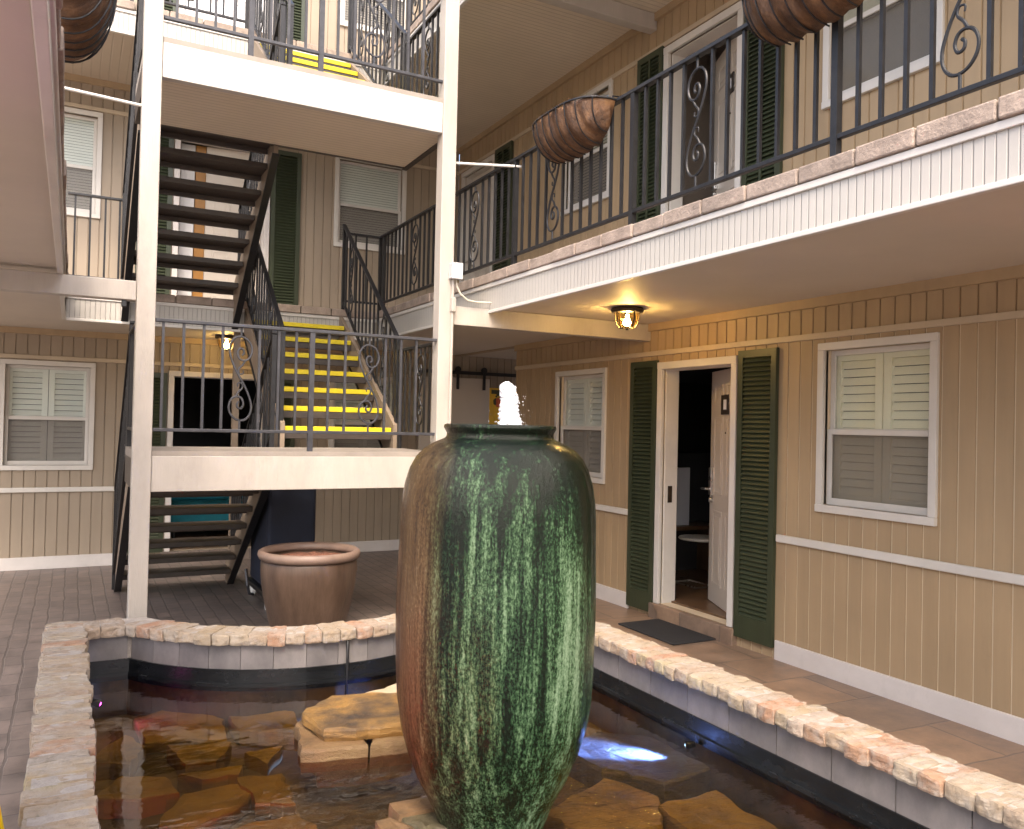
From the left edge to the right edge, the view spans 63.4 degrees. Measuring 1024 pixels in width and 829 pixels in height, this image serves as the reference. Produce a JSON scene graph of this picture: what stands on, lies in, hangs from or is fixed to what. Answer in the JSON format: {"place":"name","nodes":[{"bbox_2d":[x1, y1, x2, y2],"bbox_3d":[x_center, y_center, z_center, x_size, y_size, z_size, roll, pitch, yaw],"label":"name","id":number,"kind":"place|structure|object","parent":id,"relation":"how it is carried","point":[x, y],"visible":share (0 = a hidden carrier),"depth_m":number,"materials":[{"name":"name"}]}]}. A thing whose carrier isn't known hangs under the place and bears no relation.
{"place":"outdoors","nodes":[
{"label":"outdoors","id":0,"kind":"place"},
{"bbox_2d":[0,550,398,828],"bbox_3d":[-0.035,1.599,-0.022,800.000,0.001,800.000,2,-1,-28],"label":"ground","id":1,"kind":"structure","parent":0,"point":[33,602],"depth_m":7.02,"materials":[{"name":"grey brick"}]},
{"bbox_2d":[0,808,3,828],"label":"caution board","id":2,"kind":"object","parent":1,"relation":"on","point":[1,824],"depth_m":2.47,"materials":[{"name":"yellow plastic"}]},
{"bbox_2d":[127,0,163,617],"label":"support post","id":3,"kind":"object","parent":1,"relation":"on","point":[144,335],"visible":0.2,"depth_m":5.28,"materials":[{"name":"beige paint"}]},
{"bbox_2d":[0,268,136,301],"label":"cross beam","id":4,"kind":"structure","parent":3,"relation":"attached to","point":[31,282],"depth_m":5.09,"materials":[{"name":"beige paint"}]},
{"bbox_2d":[121,300,126,306],"bbox_3d":[-2.462,-0.704,5.256,0.030,0.043,0.030,2,-1,-28],"label":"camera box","id":5,"kind":"object","parent":4,"relation":"attached to","point":[123,303],"visible":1,"depth_m":5.24,"materials":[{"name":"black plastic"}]},
{"bbox_2d":[65,87,141,106],"bbox_3d":[-2.659,-2.004,5.159,0.646,0.048,0.018,2,-1,-28],"label":"tie rod","id":6,"kind":"object","parent":3,"relation":"attached to","point":[103,96],"visible":0.65,"depth_m":5.20,"materials":[{"name":"white metal"}]},
{"bbox_2d":[125,446,420,491],"bbox_3d":[-1.692,0.391,6.229,2.160,0.264,1.050,2,-1,-28],"label":"stair landing","id":7,"kind":"object","parent":3,"relation":"attached to","point":[175,469],"visible":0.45,"depth_m":5.71,"materials":[{"name":"beige paint"}]},
{"bbox_2d":[126,323,134,445],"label":"railing","id":8,"kind":"object","parent":7,"relation":"on","point":[130,387],"visible":0.46,"depth_m":6.05,"materials":[{"name":"metal"}]},
{"bbox_2d":[152,318,436,451],"bbox_3d":[-1.447,-0.170,5.800,1.960,0.856,0.040,2,-1,-28],"label":"railing","id":9,"kind":"object","parent":7,"relation":"on","point":[309,432],"visible":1,"depth_m":5.76,"materials":[{"name":"grey metal"}]},
{"bbox_2d":[243,308,396,447],"bbox_3d":[-1.842,-0.332,7.719,1.019,1.467,1.800,2,-1,-28],"label":"stair flight","id":10,"kind":"object","parent":7,"relation":"on","point":[355,375],"visible":0.52,"depth_m":7.55,"materials":[{"name":"yellow paint"}]},
{"bbox_2d":[245,211,285,446],"bbox_3d":[-2.258,-0.883,7.493,0.040,2.309,1.750,2,-1,-28],"label":"railing","id":11,"kind":"object","parent":10,"relation":"attached to","point":[257,300],"visible":0.56,"depth_m":7.34,"materials":[{"name":"metal"}]},
{"bbox_2d":[341,224,399,422],"bbox_3d":[-1.385,-0.858,7.958,0.040,2.309,1.750,2,-1,-28],"label":"railing","id":12,"kind":"object","parent":10,"relation":"attached to","point":[376,294],"visible":0.91,"depth_m":8.00,"materials":[{"name":"metal"}]},
{"bbox_2d":[397,342,432,447],"bbox_3d":[-0.767,-0.138,6.778,0.040,0.856,0.910,2,-1,-28],"label":"railing","id":13,"kind":"object","parent":7,"relation":"on","point":[403,392],"visible":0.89,"depth_m":6.81,"materials":[{"name":"metal"}]},
{"bbox_2d":[135,36,442,170],"bbox_3d":[-1.633,-2.283,6.266,2.160,0.264,1.050,2,-1,-28],"label":"stair landing","id":14,"kind":"object","parent":3,"relation":"attached to","point":[209,90],"visible":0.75,"depth_m":5.99,"materials":[{"name":"white paint"}]},
{"bbox_2d":[136,0,143,84],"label":"railing","id":15,"kind":"object","parent":14,"relation":"on","point":[140,30],"visible":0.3,"depth_m":6.09,"materials":[{"name":"metal"}]},
{"bbox_2d":[164,0,442,83],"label":"railing","id":16,"kind":"object","parent":14,"relation":"on","point":[252,38],"visible":1,"depth_m":5.84,"materials":[{"name":"grey metal"}]},
{"bbox_2d":[254,41,369,81],"bbox_3d":[-1.783,-3.024,7.756,1.019,1.502,1.800,2,-1,-28],"label":"stair flight","id":17,"kind":"object","parent":14,"relation":"on","point":[331,66],"visible":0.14,"depth_m":8.23,"materials":[{"name":"yellow paint"}]},
{"bbox_2d":[254,0,293,64],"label":"railing","id":18,"kind":"object","parent":17,"relation":"attached to","point":[262,16],"visible":0.53,"depth_m":7.57,"materials":[{"name":"metal"}]},
{"bbox_2d":[347,0,406,89],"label":"railing","id":19,"kind":"object","parent":17,"relation":"attached to","point":[362,6],"visible":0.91,"depth_m":7.93,"materials":[{"name":"metal"}]},
{"bbox_2d":[405,3,440,96],"bbox_3d":[-0.708,-2.812,6.815,0.040,0.856,0.910,2,-1,-28],"label":"railing","id":20,"kind":"object","parent":14,"relation":"on","point":[428,21],"visible":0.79,"depth_m":6.79,"materials":[{"name":"metal"}]},
{"bbox_2d":[114,483,269,591],"bbox_3d":[-2.827,0.965,7.199,1.049,1.387,1.830,2,-1,-28],"label":"stair flight","id":21,"kind":"object","parent":1,"relation":"on","point":[244,526],"visible":0.72,"depth_m":7.23,"materials":[{"name":"wood"}]},
{"bbox_2d":[111,320,134,589],"bbox_3d":[-3.273,0.462,6.951,0.040,2.329,1.750,2,-1,-28],"label":"railing","id":22,"kind":"object","parent":21,"relation":"attached to","point":[119,487],"visible":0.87,"depth_m":7.02,"materials":[{"name":"metal"}]},
{"bbox_2d":[230,331,276,546],"bbox_3d":[-2.350,0.489,7.442,0.040,2.329,1.750,2,-1,-28],"label":"railing","id":23,"kind":"object","parent":21,"relation":"attached to","point":[267,383],"visible":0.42,"depth_m":6.97,"materials":[{"name":"metal"}]},
{"bbox_2d":[0,0,515,570],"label":"hotel wing","id":24,"kind":"structure","parent":1,"relation":"on","point":[60,402],"depth_m":8.98,"materials":[{"name":"beige wood"}]},
{"bbox_2d":[0,0,68,329],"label":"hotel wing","id":25,"kind":"structure","parent":24,"relation":"attached to","point":[33,211],"depth_m":2.95,"materials":[{"name":"beige paint"}]},
{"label":"railing","id":26,"kind":"object","parent":25,"relation":"on","visible":0},
{"bbox_2d":[61,0,116,63],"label":"hanging planter","id":27,"kind":"object","parent":26,"relation":"hanging from","point":[85,24],"visible":0.91,"depth_m":3.54,"materials":[{"name":"wicker"}]},
{"bbox_2d":[0,359,95,469],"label":"window","id":28,"kind":"structure","parent":24,"relation":"in","point":[47,423],"depth_m":8.72,"materials":[{"name":"white glass"}]},
{"bbox_2d":[64,106,102,218],"bbox_3d":[-4.862,-2.678,8.820,0.875,1.140,0.328,2,-1,-28],"label":"window","id":29,"kind":"structure","parent":24,"relation":"in","point":[82,137],"depth_m":8.88,"materials":[{"name":"white glass"}]},
{"bbox_2d":[68,191,122,279],"bbox_3d":[-3.841,-1.594,7.684,0.507,0.871,0.040,2,-1,-28],"label":"railing","id":30,"kind":"object","parent":24,"relation":"on","point":[91,196],"visible":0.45,"depth_m":7.65,"materials":[{"name":"metal"}]},
{"bbox_2d":[130,0,248,28],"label":"railing","id":31,"kind":"object","parent":24,"relation":"on","point":[222,15],"visible":0.65,"depth_m":8.20,"materials":[{"name":"metal"}]},
{"bbox_2d":[121,124,279,329],"bbox_3d":[-2.763,-1.637,7.221,1.049,1.572,1.800,2,-1,-28],"label":"stair flight","id":32,"kind":"object","parent":24,"relation":"on","point":[263,174],"visible":0.78,"depth_m":7.16,"materials":[{"name":"metal"}]},
{"bbox_2d":[120,0,138,279],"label":"railing","id":33,"kind":"object","parent":32,"relation":"attached to","point":[129,155],"visible":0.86,"depth_m":7.04,"materials":[{"name":"metal"}]},
{"bbox_2d":[237,1,285,260],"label":"railing","id":34,"kind":"object","parent":32,"relation":"attached to","point":[279,34],"visible":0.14,"depth_m":7.01,"materials":[{"name":"metal"}]},
{"bbox_2d":[215,335,233,351],"bbox_3d":[-3.083,-0.765,8.952,0.250,0.168,0.250,2,-1,-28],"label":"ceiling lamp","id":35,"kind":"object","parent":24,"relation":"attached to","point":[227,338],"visible":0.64,"depth_m":8.91,"materials":[{"name":"brown metal"}]},
{"bbox_2d":[185,0,267,31],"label":"door","id":36,"kind":"structure","parent":24,"relation":"in","point":[203,4],"depth_m":9.52,"materials":[{"name":"white paint"}]},
{"bbox_2d":[203,147,259,299],"bbox_3d":[-3.270,-2.096,9.702,0.620,1.990,0.046,2,-1,-24],"label":"door","id":37,"kind":"structure","parent":24,"relation":"in","point":[211,178],"depth_m":9.64,"materials":[{"name":"paint"}]},
{"bbox_2d":[328,376,394,447],"bbox_3d":[-1.883,0.085,10.399,0.920,1.130,0.328,2,-1,-28],"label":"window","id":38,"kind":"structure","parent":24,"relation":"in","point":[332,443],"depth_m":10.28,"materials":[{"name":"grey glass"}]},
{"bbox_2d":[347,232,378,304],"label":"railing","id":39,"kind":"object","parent":24,"relation":"on","point":[364,235],"visible":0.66,"depth_m":8.88,"materials":[{"name":"metal"}]},
{"bbox_2d":[333,157,406,254],"bbox_3d":[-1.824,-2.604,10.436,0.920,1.130,0.328,2,-1,-28],"label":"window","id":40,"kind":"structure","parent":24,"relation":"in","point":[367,198],"depth_m":10.38,"materials":[{"name":"white glass"}]},
{"bbox_2d":[340,0,406,37],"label":"window","id":41,"kind":"structure","parent":24,"relation":"in","point":[344,3],"depth_m":10.38,"materials":[{"name":"white glass"}]},
{"bbox_2d":[418,366,515,449],"bbox_3d":[-0.354,0.547,10.971,2.100,2.329,0.053,2,-1,-28],"label":"barn door","id":42,"kind":"structure","parent":24,"relation":"attached to","point":[470,400],"depth_m":10.83,"materials":[{"name":"paint"}]},
{"bbox_2d":[418,376,489,449],"bbox_3d":[-0.762,0.610,10.761,0.985,2.180,0.040,2,-1,-28],"label":"door panel","id":43,"kind":"structure","parent":42,"relation":"in","point":[470,403],"depth_m":10.82,"materials":[{"name":"paint"}]},
{"bbox_2d":[489,388,500,423],"bbox_3d":[-0.164,0.058,11.132,0.400,0.820,0.038,2,-1,-28],"label":"wall picture","id":44,"kind":"object","parent":24,"relation":"attached to","point":[494,400],"depth_m":11.08,"materials":[{"name":"yellow paper"}]},
{"bbox_2d":[244,489,315,609],"bbox_3d":[-2.109,1.113,7.335,0.622,1.079,0.822,2,-1,-28],"label":"utility cart","id":45,"kind":"object","parent":1,"relation":"on","point":[287,516],"visible":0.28,"depth_m":7.08,"materials":[{"name":"blue plastic"}]},
{"bbox_2d":[257,542,359,626],"bbox_3d":[-1.456,1.304,5.928,0.718,0.690,0.718,2,-1,-28],"label":"garden planter","id":46,"kind":"object","parent":1,"relation":"on","point":[307,583],"visible":0.86,"depth_m":5.67,"materials":[{"name":"ceramic"}]},
{"bbox_2d":[430,0,459,443],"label":"support post","id":47,"kind":"object","parent":1,"relation":"on","point":[446,141],"visible":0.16,"depth_m":6.27,"materials":[{"name":"beige paint"}]},
{"bbox_2d":[448,262,490,422],"bbox_3d":[-0.301,-0.430,6.331,0.419,1.419,0.074,2,-1,-30],"label":"junction box","id":48,"kind":"object","parent":47,"relation":"attached to","point":[455,271],"visible":0.95,"depth_m":6.25,"materials":[{"name":"grey paint"}]},
{"bbox_2d":[456,162,521,167],"bbox_3d":[-0.186,-1.892,6.275,0.531,0.073,0.018,1,-1,13],"label":"tie rod","id":49,"kind":"object","parent":47,"relation":"attached to","point":[487,164],"visible":1,"depth_m":6.27,"materials":[{"name":"white metal"}]},
{"bbox_2d":[453,306,650,341],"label":"cross beam","id":50,"kind":"structure","parent":47,"relation":"attached to","point":[523,322],"depth_m":6.69,"materials":[{"name":"beige paint"}]},
{"bbox_2d":[537,0,656,33],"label":"cross beam","id":51,"kind":"structure","parent":47,"relation":"attached to","point":[625,15],"depth_m":7.02,"materials":[{"name":"beige paint"}]},
{"bbox_2d":[19,613,1023,828],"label":"pond basin","id":52,"kind":"object","parent":1,"relation":"on","point":[779,760],"visible":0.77,"depth_m":4.08,"materials":[{"name":"grey stone"}]},
{"bbox_2d":[92,698,101,707],"bbox_3d":[-2.299,1.594,4.574,0.061,0.055,0.046,2,-1,-28],"label":"pond light","id":53,"kind":"object","parent":52,"relation":"attached to","point":[96,702],"visible":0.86,"depth_m":4.56,"materials":[{"name":"black plastic"}]},
{"bbox_2d":[95,735,145,780],"bbox_3d":[-2.010,1.773,4.276,0.225,0.099,0.388,1,-1,-3],"label":"submerged stone","id":54,"kind":"object","parent":52,"relation":"on","point":[124,755],"visible":0.91,"depth_m":4.18,"materials":[{"name":"brown stone"}]},
{"bbox_2d":[96,776,179,819],"bbox_3d":[-1.700,1.768,3.830,0.353,0.104,0.260,1,-1,0],"label":"submerged stone","id":55,"kind":"object","parent":52,"relation":"on","point":[135,798],"visible":0.96,"depth_m":3.76,"materials":[{"name":"brown stone"}]},
{"bbox_2d":[133,710,226,753],"bbox_3d":[-1.867,1.786,4.678,0.470,0.094,0.771,2,-1,-28],"label":"submerged stone","id":56,"kind":"object","parent":52,"relation":"on","point":[158,731],"visible":0.82,"depth_m":4.59,"materials":[{"name":"brown stone"}]},
{"bbox_2d":[166,741,231,774],"bbox_3d":[-1.619,1.775,4.230,0.327,0.104,0.259,1,-1,-11],"label":"submerged stone","id":57,"kind":"object","parent":52,"relation":"on","point":[181,759],"visible":0.91,"depth_m":4.22,"materials":[{"name":"brown stone"}]},
{"bbox_2d":[158,784,250,828],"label":"submerged stone","id":58,"kind":"object","parent":52,"relation":"on","point":[225,806],"visible":0.91,"depth_m":3.67,"materials":[{"name":"brown stone"}]},
{"bbox_2d":[178,765,242,793],"bbox_3d":[-1.462,1.778,4.009,0.296,0.098,0.131,1,-1,-15],"label":"submerged stone","id":59,"kind":"object","parent":52,"relation":"on","point":[190,782],"visible":0.85,"depth_m":3.98,"materials":[{"name":"brown stone"}]},
{"bbox_2d":[228,710,297,750],"bbox_3d":[-1.366,1.785,4.643,0.360,0.112,0.477,2,-1,-28],"label":"submerged stone","id":60,"kind":"object","parent":52,"relation":"on","point":[271,729],"visible":0.76,"depth_m":4.59,"materials":[{"name":"brown stone"}]},
{"bbox_2d":[244,746,282,775],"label":"submerged stone","id":61,"kind":"object","parent":52,"relation":"on","point":[266,761],"visible":0.99,"depth_m":4.27,"materials":[{"name":"brown stone"}]},
{"bbox_2d":[236,774,295,819],"bbox_3d":[-1.139,1.784,3.848,0.221,0.100,0.371,2,-1,-28],"label":"submerged stone","id":62,"kind":"object","parent":52,"relation":"on","point":[272,797],"visible":0.88,"depth_m":3.79,"materials":[{"name":"brown stone"}]},
{"bbox_2d":[235,813,316,828],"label":"submerged stone","id":63,"kind":"object","parent":52,"relation":"on","point":[294,821],"visible":1,"depth_m":3.52,"materials":[{"name":"brown stone"}]},
{"bbox_2d":[345,640,348,694],"bbox_3d":[-1.015,1.618,5.040,0.027,0.558,0.072,2,-1,-28],"label":"pond cable","id":64,"kind":"object","parent":52,"relation":"attached to","point":[347,665],"visible":0.65,"depth_m":5.02,"materials":[{"name":"black plastic"}]},
{"bbox_2d":[312,739,411,787],"bbox_3d":[-0.743,1.711,4.128,0.516,0.111,0.383,2,-1,-22],"label":"flagstone","id":65,"kind":"object","parent":52,"relation":"on","point":[349,778],"visible":0.16,"depth_m":3.94,"materials":[{"name":"brown stone"}]},
{"bbox_2d":[294,720,367,772],"bbox_3d":[-0.887,1.597,4.072,0.345,0.127,0.511,2,-1,-19],"label":"flagstone","id":66,"kind":"object","parent":65,"relation":"on","point":[316,753],"visible":0.58,"depth_m":3.85,"materials":[{"name":"beige stone"}]},
{"bbox_2d":[302,692,402,741],"bbox_3d":[-0.740,1.511,4.166,0.594,0.076,0.527,2,-1,-28],"label":"flagstone","id":67,"kind":"object","parent":66,"relation":"on","point":[363,716],"visible":0.75,"depth_m":4.05,"materials":[{"name":"beige stone"}]},
{"bbox_2d":[370,736,410,768],"bbox_3d":[-0.570,1.606,4.033,0.230,0.130,0.322,1,-1,-3],"label":"flagstone","id":68,"kind":"object","parent":65,"relation":"on","point":[388,751],"visible":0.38,"depth_m":3.91,"materials":[{"name":"beige stone"}]},
{"bbox_2d":[543,778,662,828],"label":"submerged stone","id":69,"kind":"object","parent":52,"relation":"on","point":[573,812],"visible":0.95,"depth_m":3.71,"materials":[{"name":"brown stone"}]},
{"bbox_2d":[569,731,710,804],"bbox_3d":[0.600,1.805,4.244,0.529,0.145,0.703,2,-1,-28],"label":"submerged stone","id":70,"kind":"object","parent":52,"relation":"on","point":[663,772],"visible":0.86,"depth_m":4.13,"materials":[{"name":"brown stone"}]},
{"bbox_2d":[685,741,695,748],"bbox_3d":[0.901,1.670,4.184,0.057,0.046,0.040,1,-1,15],"label":"pond light","id":71,"kind":"object","parent":52,"relation":"attached to","point":[690,744],"visible":1,"depth_m":4.17,"materials":[{"name":"black plastic"}]},
{"bbox_2d":[658,790,777,828],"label":"submerged stone","id":72,"kind":"object","parent":52,"relation":"on","point":[715,809],"visible":0.98,"depth_m":3.68,"materials":[{"name":"brown stone"}]},
{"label":"plinth stone","id":73,"kind":"object","parent":52,"relation":"on","visible":0},
{"bbox_2d":[395,423,595,828],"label":"fountain urn","id":74,"kind":"object","parent":73,"relation":"on","point":[495,608],"visible":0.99,"depth_m":2.95,"materials":[{"name":"green ceramic"}]},
{"bbox_2d":[495,381,528,424],"bbox_3d":[0.002,-0.038,3.297,0.169,0.188,0.239,1,-1,-10],"label":"water jet","id":75,"kind":"object","parent":74,"relation":"on","point":[508,413],"visible":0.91,"depth_m":3.27,"materials":[{"name":"white liquid"}]},
{"bbox_2d":[357,0,1023,745],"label":"hotel wing","id":76,"kind":"structure","parent":1,"relation":"on","point":[843,332],"depth_m":5.45,"materials":[{"name":"beige wood"}]},
{"bbox_2d":[385,0,431,54],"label":"railing","id":77,"kind":"object","parent":76,"relation":"on","point":[415,2],"visible":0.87,"depth_m":8.50,"materials":[{"name":"metal"}]},
{"bbox_2d":[465,168,491,278],"bbox_3d":[-0.374,-2.040,10.395,0.115,2.035,0.821,2,-1,-28],"label":"door","id":78,"kind":"structure","parent":76,"relation":"in","point":[484,271],"depth_m":10.50,"materials":[{"name":"paint"}]},
{"bbox_2d":[554,367,606,483],"bbox_3d":[0.787,0.109,8.205,0.328,1.090,0.910,2,-1,-28],"label":"window","id":79,"kind":"structure","parent":76,"relation":"in","point":[584,405],"depth_m":8.17,"materials":[{"name":"white glass"}]},
{"bbox_2d":[560,78,612,215],"bbox_3d":[0.857,-2.597,8.224,0.328,1.125,0.870,2,-1,-28],"label":"window","id":80,"kind":"structure","parent":76,"relation":"in","point":[609,83],"depth_m":8.16,"materials":[{"name":"white glass"}]},
{"bbox_2d":[611,306,643,329],"bbox_3d":[0.864,-0.716,6.214,0.250,0.168,0.250,2,-1,-28],"label":"ceiling lamp","id":81,"kind":"object","parent":76,"relation":"attached to","point":[627,311],"visible":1,"depth_m":6.17,"materials":[{"name":"brown metal"}]},
{"bbox_2d":[675,534,708,588],"bbox_3d":[1.754,1.371,7.750,0.400,0.452,0.404,2,-1,-28],"label":"side table","id":82,"kind":"object","parent":76,"relation":"on","point":[695,537],"visible":0.7,"depth_m":7.70,"materials":[{"name":"beige stone"}]},
{"bbox_2d":[378,0,1023,310],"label":"railing","id":83,"kind":"object","parent":76,"relation":"on","point":[836,137],"visible":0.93,"depth_m":4.47,"materials":[{"name":"metal"}]},
{"bbox_2d":[530,92,618,164],"bbox_3d":[0.350,-1.811,5.330,0.310,0.298,0.775,2,-1,-28],"label":"hanging planter","id":84,"kind":"object","parent":83,"relation":"hanging from","point":[568,131],"visible":1,"depth_m":5.17,"materials":[{"name":"wicker"}]},
{"bbox_2d":[742,0,863,47],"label":"hanging planter","id":85,"kind":"object","parent":83,"relation":"hanging from","point":[778,23],"visible":1,"depth_m":3.65,"materials":[{"name":"wicker"}]},
{"bbox_2d":[700,368,730,611],"bbox_3d":[1.736,0.606,6.750,0.117,1.950,0.838,1,-1,-8],"label":"door","id":86,"kind":"structure","parent":76,"relation":"in","point":[718,477],"depth_m":6.84,"materials":[{"name":"paint"}]},
{"bbox_2d":[712,37,736,195],"bbox_3d":[1.784,-2.041,6.786,0.117,2.035,0.838,1,-1,-9],"label":"door","id":87,"kind":"structure","parent":76,"relation":"in","point":[720,72],"depth_m":6.93,"materials":[{"name":"paint"}]},
{"bbox_2d":[814,332,939,525],"bbox_3d":[2.375,0.089,5.221,0.328,1.120,0.870,2,-1,-28],"label":"window","id":88,"kind":"structure","parent":76,"relation":"in","point":[882,439],"depth_m":5.19,"materials":[{"name":"white glass"}]},
{"bbox_2d":[821,0,944,109],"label":"window","id":89,"kind":"structure","parent":76,"relation":"in","point":[920,9],"depth_m":5.24,"materials":[{"name":"white glass"}]},
{"bbox_2d":[171,496,242,537],"bbox_3d":[-3.911,1.135,10.705,1.000,0.800,0.720,2,-1,-28],"label":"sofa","id":90,"kind":"object","parent":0,"point":[196,501],"visible":0.07,"depth_m":10.41,"materials":[{"name":"teal fabric"}]},
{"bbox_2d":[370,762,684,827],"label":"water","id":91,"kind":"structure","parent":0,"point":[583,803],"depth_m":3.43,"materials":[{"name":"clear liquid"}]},
{"bbox_2d":[366,684,396,692],"bbox_3d":[-0.630,1.649,4.616,0.254,0.222,0.300,1,-1,39],"label":"flagstone","id":92,"kind":"object","parent":91,"relation":"in","point":[391,688],"visible":0.15,"depth_m":4.62,"materials":[{"name":"stone"}]},
{"bbox_2d":[375,818,413,828],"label":"flagstone","id":93,"kind":"object","parent":91,"relation":"in","point":[388,823],"visible":1,"depth_m":3.15,"materials":[{"name":"beige stone"}]},
{"bbox_2d":[388,797,433,821],"bbox_3d":[-0.380,1.640,3.273,0.195,0.204,0.125,2,-1,-28],"label":"flagstone","id":94,"kind":"object","parent":91,"relation":"in","point":[399,810],"visible":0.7,"depth_m":3.25,"materials":[{"name":"beige stone"}]},
{"bbox_2d":[401,812,446,828],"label":"flagstone","id":95,"kind":"object","parent":91,"relation":"in","point":[426,821],"visible":0.54,"depth_m":3.16,"materials":[{"name":"grey stone"}]},
{"bbox_2d":[676,522,708,571],"bbox_3d":[1.532,1.354,8.286,1.150,0.494,0.298,2,-1,-28],"label":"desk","id":96,"kind":"object","parent":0,"point":[702,550],"visible":0.26,"depth_m":8.54,"materials":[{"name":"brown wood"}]},
{"bbox_2d":[676,467,689,525],"bbox_3d":[1.607,0.817,8.259,0.390,0.578,0.040,2,-1,-28],"label":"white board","id":97,"kind":"object","parent":96,"relation":"on","point":[683,492],"visible":0.45,"depth_m":8.30,"materials":[{"name":"white"}]},
{"bbox_2d":[393,576,1023,786],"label":"walkway","id":98,"kind":"structure","parent":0,"point":[999,757],"depth_m":4.87,"materials":[{"name":"brown stone"}]},
{"bbox_2d":[618,619,715,644],"bbox_3d":[1.208,1.702,6.505,0.415,0.012,0.700,2,-1,-28],"label":"door mat","id":99,"kind":"object","parent":98,"relation":"on","point":[667,632],"depth_m":6.46,"materials":[{"name":"black rubber"}]}
]}

